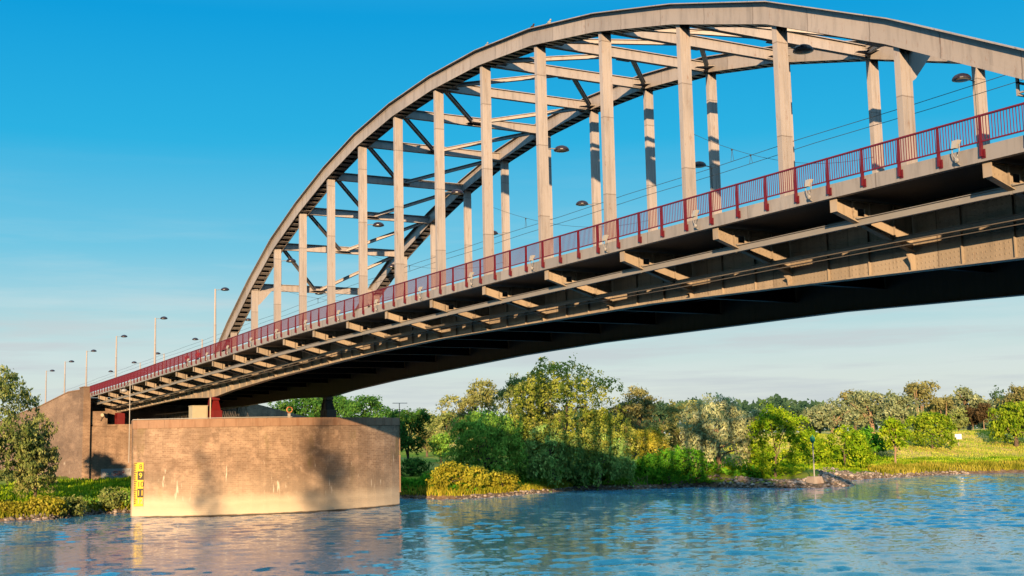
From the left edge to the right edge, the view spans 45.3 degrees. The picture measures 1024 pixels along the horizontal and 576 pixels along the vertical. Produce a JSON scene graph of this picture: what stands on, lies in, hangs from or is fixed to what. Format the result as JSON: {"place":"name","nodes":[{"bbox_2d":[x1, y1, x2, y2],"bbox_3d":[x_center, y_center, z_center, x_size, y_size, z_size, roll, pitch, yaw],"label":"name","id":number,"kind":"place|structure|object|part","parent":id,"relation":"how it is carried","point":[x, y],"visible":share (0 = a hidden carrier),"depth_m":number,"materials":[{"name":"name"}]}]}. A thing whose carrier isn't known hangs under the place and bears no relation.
{"place":"outdoors","nodes":[
{"label":"outdoors","id":0,"kind":"place"},
{"bbox_2d":[0,473,1023,575],"bbox_3d":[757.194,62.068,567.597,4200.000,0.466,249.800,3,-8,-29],"label":"river","id":1,"kind":"structure","parent":0,"point":[953,525],"depth_m":98.03,"materials":[{"name":"blue liquid"}]},
{"bbox_2d":[0,428,1023,520],"bbox_3d":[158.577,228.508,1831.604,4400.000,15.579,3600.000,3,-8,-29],"label":"ground","id":2,"kind":"structure","parent":0,"point":[431,458],"depth_m":220.30,"materials":[{"name":"green plant"}]},
{"bbox_2d":[0,498,32,515],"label":"shrub","id":3,"kind":"object","parent":2,"relation":"on","point":[15,506],"visible":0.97,"depth_m":136.22,"materials":[{"name":"plant"}]},
{"bbox_2d":[0,365,52,496],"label":"broadleaf tree","id":4,"kind":"object","parent":2,"relation":"on","point":[16,440],"visible":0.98,"depth_m":137.95,"materials":[{"name":"green plant"}]},
{"bbox_2d":[11,408,61,497],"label":"broadleaf tree","id":5,"kind":"object","parent":2,"relation":"on","point":[44,465],"visible":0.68,"depth_m":140.89,"materials":[{"name":"green plant"}]},
{"bbox_2d":[21,491,66,514],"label":"shrub","id":6,"kind":"object","parent":2,"relation":"on","point":[54,503],"visible":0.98,"depth_m":137.07,"materials":[{"name":"plant"}]},
{"bbox_2d":[0,476,130,515],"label":"bank grass","id":7,"kind":"structure","parent":2,"relation":"on","point":[83,486],"depth_m":157.88,"materials":[{"name":"green plant"}]},
{"bbox_2d":[0,492,130,517],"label":"bank reeds","id":8,"kind":"object","parent":2,"relation":"on","point":[94,508],"visible":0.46,"depth_m":137.92,"materials":[{"name":"green plant"}]},
{"bbox_2d":[51,494,93,517],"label":"shrub","id":9,"kind":"object","parent":2,"relation":"on","point":[78,504],"visible":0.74,"depth_m":140.07,"materials":[{"name":"green plant"}]},
{"bbox_2d":[82,495,101,505],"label":"shrub","id":10,"kind":"object","parent":2,"relation":"on","point":[91,500],"visible":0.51,"depth_m":147.11,"materials":[{"name":"green plant"}]},
{"bbox_2d":[97,486,130,512],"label":"shrub","id":11,"kind":"object","parent":2,"relation":"on","point":[108,498],"visible":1,"depth_m":146.60,"materials":[{"name":"green plant"}]},
{"bbox_2d":[117,488,130,506],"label":"shrub","id":12,"kind":"object","parent":2,"relation":"on","point":[128,496],"visible":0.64,"depth_m":148.15,"materials":[{"name":"green plant"}]},
{"bbox_2d":[0,386,305,480],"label":"bridge abutment","id":13,"kind":"object","parent":2,"relation":"on","point":[88,442],"visible":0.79,"depth_m":188.21,"materials":[{"name":"concrete"}]},
{"bbox_2d":[45,370,54,402],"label":"lamp post","id":14,"kind":"object","parent":13,"relation":"on","point":[46,385],"visible":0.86,"depth_m":249.05,"materials":[{"name":"metal"}]},
{"bbox_2d":[64,360,73,392],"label":"lamp post","id":15,"kind":"object","parent":13,"relation":"on","point":[65,373],"visible":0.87,"depth_m":230.21,"materials":[{"name":"metal"}]},
{"bbox_2d":[85,349,96,385],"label":"lamp post","id":16,"kind":"object","parent":13,"relation":"on","point":[93,350],"visible":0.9,"depth_m":211.51,"materials":[{"name":"metal"}]},
{"bbox_2d":[131,416,399,517],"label":"bridge pier","id":17,"kind":"structure","parent":2,"relation":"on","point":[207,467],"depth_m":137.84,"materials":[{"name":"concrete"}]},
{"bbox_2d":[121,380,130,462],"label":"signal pole","id":18,"kind":"object","parent":17,"relation":"attached to","point":[123,390],"visible":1,"depth_m":138.06,"materials":[{"name":"metal"}]},
{"bbox_2d":[134,462,143,505],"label":"water gauge","id":19,"kind":"object","parent":17,"relation":"attached to","point":[138,481],"visible":1,"depth_m":136.46,"materials":[{"name":"yellow metal"}]},
{"bbox_2d":[188,405,207,417],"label":"equipment cabinet","id":20,"kind":"object","parent":17,"relation":"on","point":[198,411],"visible":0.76,"depth_m":140.94,"materials":[{"name":"beige metal"}]},
{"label":"cabinet door","id":21,"kind":"part","parent":20,"relation":"part of","materials":[{"name":"beige metal"}]},
{"bbox_2d":[286,406,292,417],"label":"life ring stand","id":22,"kind":"object","parent":17,"relation":"on","point":[288,411],"visible":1,"depth_m":141.01,"materials":[{"name":"white paint"}]},
{"bbox_2d":[399,403,400,491],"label":"mooring mast","id":23,"kind":"object","parent":17,"relation":"attached to","point":[399,454],"visible":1,"depth_m":152.70,"materials":[{"name":"metal"}]},
{"bbox_2d":[90,1,1023,423],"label":"arch bridge","id":24,"kind":"structure","parent":17,"relation":"on","point":[912,231],"depth_m":76.07,"materials":[{"name":"paint"}]},
{"bbox_2d":[115,335,126,384],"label":"lamp post","id":25,"kind":"object","parent":24,"relation":"on","point":[116,356],"visible":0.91,"depth_m":190.34,"materials":[{"name":"metal"}]},
{"bbox_2d":[153,316,167,373],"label":"lamp post","id":26,"kind":"object","parent":24,"relation":"on","point":[163,317],"visible":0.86,"depth_m":168.38,"materials":[{"name":"metal"}]},
{"bbox_2d":[213,287,228,348],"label":"lamp post","id":27,"kind":"object","parent":24,"relation":"on","point":[224,289],"visible":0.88,"depth_m":142.97,"materials":[{"name":"metal"}]},
{"bbox_2d":[281,258,295,262],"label":"street lamp","id":28,"kind":"object","parent":24,"relation":"hanging from","point":[290,260],"visible":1,"depth_m":124.27,"materials":[{"name":"metal"}]},
{"bbox_2d":[367,222,383,254],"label":"street lamp","id":29,"kind":"object","parent":24,"relation":"hanging from","point":[377,224],"visible":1,"depth_m":104.76,"materials":[{"name":"metal"}]},
{"bbox_2d":[445,189,463,194],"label":"street lamp","id":30,"kind":"object","parent":24,"relation":"hanging from","point":[456,192],"visible":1,"depth_m":91.87,"materials":[{"name":"metal"}]},
{"bbox_2d":[469,272,473,286],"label":"floodlight","id":31,"kind":"object","parent":24,"relation":"attached to","point":[471,274],"visible":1,"depth_m":76.00,"materials":[{"name":"white paint"}]},
{"bbox_2d":[529,255,534,270],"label":"floodlight","id":32,"kind":"object","parent":24,"relation":"attached to","point":[531,258],"visible":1,"depth_m":69.51,"materials":[{"name":"white paint"}]},
{"bbox_2d":[548,145,568,152],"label":"street lamp","id":33,"kind":"object","parent":24,"relation":"hanging from","point":[561,149],"visible":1,"depth_m":78.92,"materials":[{"name":"metal"}]},
{"bbox_2d":[493,207,648,226],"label":"span wire","id":34,"kind":"object","parent":24,"relation":"attached to","point":[550,223],"visible":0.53,"depth_m":86.42,"materials":[{"name":"black metal"}]},
{"bbox_2d":[65,75,1004,390],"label":"trolley wire","id":35,"kind":"object","parent":34,"relation":"hanging from","point":[655,185],"visible":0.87,"depth_m":69.23,"materials":[{"name":"black metal"}]},
{"bbox_2d":[72,80,1021,390],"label":"trolley wire","id":36,"kind":"object","parent":34,"relation":"hanging from","point":[662,190],"visible":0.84,"depth_m":70.07,"materials":[{"name":"black metal"}]},
{"bbox_2d":[576,200,593,224],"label":"street lamp","id":37,"kind":"object","parent":24,"relation":"hanging from","point":[582,203],"visible":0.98,"depth_m":97.33,"materials":[{"name":"metal"}]},
{"bbox_2d":[602,235,608,252],"bbox_3d":[4.807,-2.265,63.084,0.288,0.905,0.353,3,-8,-29],"label":"floodlight","id":38,"kind":"object","parent":24,"relation":"attached to","point":[605,237],"visible":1,"depth_m":63.01,"materials":[{"name":"white paint"}]},
{"bbox_2d":[692,210,698,229],"bbox_3d":[8.469,-3.133,56.596,0.288,0.905,0.353,3,-8,-29],"label":"floodlight","id":39,"kind":"object","parent":24,"relation":"attached to","point":[694,213],"visible":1,"depth_m":56.53,"materials":[{"name":"white paint"}]},
{"bbox_2d":[695,161,712,200],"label":"street lamp","id":40,"kind":"object","parent":24,"relation":"hanging from","point":[699,164],"visible":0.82,"depth_m":84.37,"materials":[{"name":"metal"}]},
{"bbox_2d":[694,134,870,163],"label":"span wire","id":41,"kind":"object","parent":24,"relation":"attached to","point":[759,156],"visible":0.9,"depth_m":67.19,"materials":[{"name":"black metal"}]},
{"bbox_2d":[788,44,813,54],"bbox_3d":[13.973,-10.408,59.600,1.456,2.920,0.994,-1,-7,-3],"label":"street lamp","id":42,"kind":"object","parent":24,"relation":"hanging from","point":[801,49],"visible":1,"depth_m":59.45,"materials":[{"name":"metal"}]},
{"bbox_2d":[805,179,812,201],"bbox_3d":[12.131,-3.977,50.105,0.288,0.905,0.353,3,-8,-29],"label":"floodlight","id":43,"kind":"object","parent":24,"relation":"attached to","point":[808,182],"visible":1,"depth_m":50.04,"materials":[{"name":"white paint"}]},
{"bbox_2d":[951,140,960,165],"bbox_3d":[15.793,-4.797,43.611,0.288,0.905,0.353,3,-8,-29],"label":"floodlight","id":44,"kind":"object","parent":24,"relation":"attached to","point":[955,144],"visible":1,"depth_m":43.55,"materials":[{"name":"white paint"}]},
{"bbox_2d":[952,73,977,123],"bbox_3d":[24.129,-9.950,65.036,1.456,2.920,0.994,-1,-7,-3],"label":"street lamp","id":45,"kind":"object","parent":24,"relation":"hanging from","point":[961,77],"visible":0.97,"depth_m":64.96,"materials":[{"name":"metal"}]},
{"bbox_2d":[267,398,339,416],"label":"broadleaf tree","id":46,"kind":"object","parent":2,"relation":"on","point":[303,404],"visible":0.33,"depth_m":227.64,"materials":[{"name":"green plant"}]},
{"bbox_2d":[332,395,360,416],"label":"broadleaf tree","id":47,"kind":"object","parent":2,"relation":"on","point":[340,400],"visible":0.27,"depth_m":227.55,"materials":[{"name":"green plant"}]},
{"bbox_2d":[342,394,397,417],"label":"broadleaf tree","id":48,"kind":"object","parent":2,"relation":"on","point":[371,401],"visible":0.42,"depth_m":210.95,"materials":[{"name":"green plant"}]},
{"bbox_2d":[387,406,432,473],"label":"broadleaf tree","id":49,"kind":"object","parent":2,"relation":"on","point":[412,419],"visible":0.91,"depth_m":191.20,"materials":[{"name":"green plant"}]},
{"bbox_2d":[401,454,433,475],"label":"shrub","id":50,"kind":"object","parent":2,"relation":"on","point":[412,465],"visible":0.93,"depth_m":182.78,"materials":[{"name":"green plant"}]},
{"bbox_2d":[400,408,438,430],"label":"broadleaf tree","id":51,"kind":"object","parent":2,"relation":"on","point":[432,417],"visible":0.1,"depth_m":422.24,"materials":[{"name":"green plant"}]},
{"bbox_2d":[408,426,444,456],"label":"broadleaf tree","id":52,"kind":"object","parent":2,"relation":"on","point":[429,435],"visible":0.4,"depth_m":325.56,"materials":[{"name":"green plant"}]},
{"bbox_2d":[425,432,453,462],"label":"broadleaf tree","id":53,"kind":"object","parent":2,"relation":"on","point":[442,442],"visible":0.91,"depth_m":246.33,"materials":[{"name":"green plant"}]},
{"bbox_2d":[426,411,455,438],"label":"broadleaf tree","id":54,"kind":"object","parent":2,"relation":"on","point":[441,422],"visible":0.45,"depth_m":395.38,"materials":[{"name":"green plant"}]},
{"bbox_2d":[425,460,478,489],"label":"shrub","id":55,"kind":"object","parent":2,"relation":"on","point":[444,470],"visible":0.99,"depth_m":166.43,"materials":[{"name":"yellow plant"}]},
{"bbox_2d":[435,378,499,460],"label":"broadleaf tree","id":56,"kind":"object","parent":2,"relation":"on","point":[484,395],"visible":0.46,"depth_m":218.81,"materials":[{"name":"green plant"}]},
{"bbox_2d":[451,464,492,488],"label":"shrub","id":57,"kind":"object","parent":2,"relation":"on","point":[482,476],"visible":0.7,"depth_m":168.83,"materials":[{"name":"yellow plant"}]},
{"bbox_2d":[436,405,528,481],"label":"willow tree","id":58,"kind":"object","parent":2,"relation":"on","point":[496,441],"visible":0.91,"depth_m":178.94,"materials":[{"name":"green plant"}]},
{"bbox_2d":[2,467,969,521],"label":"shore stones","id":59,"kind":"object","parent":2,"relation":"on","point":[833,480],"visible":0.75,"depth_m":182.25,"materials":[{"name":"grey stone"}]},
{"bbox_2d":[400,478,572,496],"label":"shore grass","id":60,"kind":"structure","parent":2,"relation":"on","point":[490,489],"depth_m":170.15,"materials":[{"name":"plant"}]},
{"bbox_2d":[488,468,519,490],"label":"shrub","id":61,"kind":"object","parent":2,"relation":"on","point":[498,476],"visible":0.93,"depth_m":172.39,"materials":[{"name":"yellow plant"}]},
{"bbox_2d":[492,372,562,461],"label":"willow tree","id":62,"kind":"object","parent":2,"relation":"on","point":[507,393],"visible":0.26,"depth_m":199.02,"materials":[{"name":"green plant"}]},
{"bbox_2d":[512,422,591,491],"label":"willow tree","id":63,"kind":"object","parent":2,"relation":"on","point":[550,460],"visible":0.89,"depth_m":182.56,"materials":[{"name":"teal plant"}]},
{"bbox_2d":[505,353,641,474],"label":"willow tree","id":64,"kind":"object","parent":2,"relation":"on","point":[592,417],"visible":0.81,"depth_m":188.65,"materials":[{"name":"green plant"}]},
{"bbox_2d":[399,458,760,494],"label":"undergrowth","id":65,"kind":"object","parent":2,"relation":"on","point":[414,482],"visible":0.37,"depth_m":185.61,"materials":[{"name":"green plant"}]},
{"bbox_2d":[566,426,636,490],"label":"willow tree","id":66,"kind":"object","parent":2,"relation":"on","point":[598,465],"visible":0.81,"depth_m":184.25,"materials":[{"name":"teal plant"}]},
{"bbox_2d":[586,470,647,486],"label":"dead branches","id":67,"kind":"object","parent":2,"relation":"on","point":[632,481],"visible":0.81,"depth_m":185.28,"materials":[{"name":"brown plant"}]},
{"bbox_2d":[607,385,661,458],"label":"broadleaf tree","id":68,"kind":"object","parent":2,"relation":"on","point":[638,406],"visible":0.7,"depth_m":220.88,"materials":[{"name":"green plant"}]},
{"bbox_2d":[623,426,674,460],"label":"shrub","id":69,"kind":"object","parent":2,"relation":"on","point":[653,440],"visible":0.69,"depth_m":210.52,"materials":[{"name":"plant"}]},
{"bbox_2d":[641,404,680,432],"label":"broadleaf tree","id":70,"kind":"object","parent":2,"relation":"on","point":[661,415],"visible":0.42,"depth_m":323.57,"materials":[{"name":"green plant"}]},
{"bbox_2d":[339,394,992,438],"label":"forest","id":71,"kind":"object","parent":2,"relation":"on","point":[777,400],"visible":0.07,"depth_m":562.04,"materials":[{"name":"green plant"}]},
{"bbox_2d":[631,444,713,484],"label":"shrub","id":72,"kind":"object","parent":2,"relation":"on","point":[673,462],"visible":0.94,"depth_m":186.15,"materials":[{"name":"green plant"}]},
{"bbox_2d":[657,399,708,449],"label":"broadleaf tree","id":73,"kind":"object","parent":2,"relation":"on","point":[673,430],"visible":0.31,"depth_m":220.58,"materials":[{"name":"green plant"}]},
{"bbox_2d":[676,392,762,480],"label":"willow tree","id":74,"kind":"object","parent":2,"relation":"on","point":[731,424],"visible":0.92,"depth_m":188.80,"materials":[{"name":"green plant"}]},
{"bbox_2d":[592,444,908,478],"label":"bank weeds","id":75,"kind":"object","parent":2,"relation":"on","point":[784,469],"visible":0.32,"depth_m":196.14,"materials":[{"name":"green plant"}]},
{"bbox_2d":[741,399,815,476],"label":"broadleaf tree","id":76,"kind":"object","parent":2,"relation":"on","point":[771,422],"visible":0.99,"depth_m":185.80,"materials":[{"name":"green plant"}]},
{"bbox_2d":[784,405,811,430],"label":"broadleaf tree","id":77,"kind":"object","parent":2,"relation":"on","point":[797,410],"visible":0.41,"depth_m":404.83,"materials":[{"name":"green plant"}]},
{"bbox_2d":[790,429,832,464],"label":"shrub","id":78,"kind":"object","parent":2,"relation":"on","point":[819,446],"visible":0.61,"depth_m":212.57,"materials":[{"name":"green plant"}]},
{"bbox_2d":[799,407,829,433],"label":"broadleaf tree","id":79,"kind":"object","parent":2,"relation":"on","point":[814,428],"visible":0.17,"depth_m":289.19,"materials":[{"name":"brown plant"}]},
{"bbox_2d":[806,435,823,483],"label":"channel beacon","id":80,"kind":"object","parent":2,"relation":"on","point":[814,479],"visible":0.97,"depth_m":179.37,"materials":[{"name":"white paint"}]},
{"bbox_2d":[800,397,859,433],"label":"broadleaf tree","id":81,"kind":"object","parent":2,"relation":"on","point":[822,414],"visible":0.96,"depth_m":268.26,"materials":[{"name":"green plant"}]},
{"bbox_2d":[814,424,879,467],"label":"broadleaf tree","id":82,"kind":"object","parent":2,"relation":"on","point":[860,444],"visible":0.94,"depth_m":212.66,"materials":[{"name":"green plant"}]},
{"bbox_2d":[838,388,874,429],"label":"broadleaf tree","id":83,"kind":"object","parent":2,"relation":"on","point":[842,396],"visible":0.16,"depth_m":324.17,"materials":[{"name":"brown plant"}]},
{"bbox_2d":[715,429,1023,464],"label":"mown meadow","id":84,"kind":"structure","parent":2,"relation":"on","point":[994,445],"depth_m":245.06,"materials":[{"name":"green plant"}]},
{"bbox_2d":[845,390,894,432],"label":"broadleaf tree","id":85,"kind":"object","parent":2,"relation":"on","point":[861,398],"visible":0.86,"depth_m":276.23,"materials":[{"name":"green plant"}]},
{"bbox_2d":[852,424,888,453],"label":"shrub","id":86,"kind":"object","parent":2,"relation":"on","point":[876,441],"visible":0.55,"depth_m":236.41,"materials":[{"name":"green plant"}]},
{"bbox_2d":[876,416,913,462],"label":"broadleaf tree","id":87,"kind":"object","parent":2,"relation":"on","point":[889,427],"visible":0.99,"depth_m":223.29,"materials":[{"name":"green plant"}]},
{"bbox_2d":[874,389,923,425],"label":"broadleaf tree","id":88,"kind":"object","parent":2,"relation":"on","point":[894,404],"visible":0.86,"depth_m":268.76,"materials":[{"name":"green plant"}]},
{"bbox_2d":[902,380,941,415],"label":"broadleaf tree","id":89,"kind":"object","parent":2,"relation":"on","point":[919,392],"visible":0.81,"depth_m":301.58,"materials":[{"name":"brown plant"}]},
{"bbox_2d":[904,411,960,448],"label":"broadleaf tree","id":90,"kind":"object","parent":2,"relation":"on","point":[926,421],"visible":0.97,"depth_m":239.13,"materials":[{"name":"green plant"}]},
{"bbox_2d":[919,395,956,423],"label":"broadleaf tree","id":91,"kind":"object","parent":2,"relation":"on","point":[946,403],"visible":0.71,"depth_m":309.18,"materials":[{"name":"green plant"}]},
{"bbox_2d":[860,457,1023,475],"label":"reeds","id":92,"kind":"object","parent":2,"relation":"on","point":[892,468],"visible":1,"depth_m":220.94,"materials":[{"name":"yellow plant"}]},
{"bbox_2d":[955,434,961,445],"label":"river sign","id":93,"kind":"object","parent":2,"relation":"on","point":[958,436],"visible":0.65,"depth_m":244.39,"materials":[{"name":"white metal"}]},
{"bbox_2d":[947,406,970,430],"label":"broadleaf tree","id":94,"kind":"object","parent":2,"relation":"on","point":[959,420],"visible":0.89,"depth_m":289.21,"materials":[{"name":"green plant"}]},
{"bbox_2d":[944,385,994,430],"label":"broadleaf tree","id":95,"kind":"object","parent":2,"relation":"on","point":[965,397],"visible":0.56,"depth_m":315.04,"materials":[{"name":"green plant"}]},
{"bbox_2d":[963,406,981,429],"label":"broadleaf tree","id":96,"kind":"object","parent":2,"relation":"on","point":[972,420],"visible":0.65,"depth_m":306.85,"materials":[{"name":"orange plant"}]},
{"bbox_2d":[969,400,995,428],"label":"broadleaf tree","id":97,"kind":"object","parent":2,"relation":"on","point":[981,413],"visible":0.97,"depth_m":302.35,"materials":[{"name":"orange plant"}]},
{"bbox_2d":[989,385,1001,420],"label":"poplar tree","id":98,"kind":"object","parent":2,"relation":"on","point":[995,396],"visible":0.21,"depth_m":388.96,"materials":[{"name":"green plant"}]},
{"bbox_2d":[991,399,1009,428],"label":"broadleaf tree","id":99,"kind":"object","parent":2,"relation":"on","point":[996,404],"visible":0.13,"depth_m":332.65,"materials":[{"name":"green plant"}]},
{"bbox_2d":[986,399,1023,446],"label":"tree","id":100,"kind":"object","parent":2,"relation":"on","point":[1012,419],"visible":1,"depth_m":247.12,"materials":[{"name":"green plant"}]},
{"bbox_2d":[994,382,1023,414],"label":"broadleaf tree","id":101,"kind":"object","parent":2,"relation":"on","point":[1017,395],"visible":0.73,"depth_m":320.74,"materials":[{"name":"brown plant"}]},
{"bbox_2d":[0,0,1023,433],"label":"sky","id":102,"kind":"structure","parent":0,"point":[152,152],"materials":[{"name":"blue"}]},
{"bbox_2d":[805,456,1022,471],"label":"meadow grass","id":103,"kind":"structure","parent":0,"point":[877,461],"depth_m":226.54,"materials":[{"name":"green plant"}]}
]}

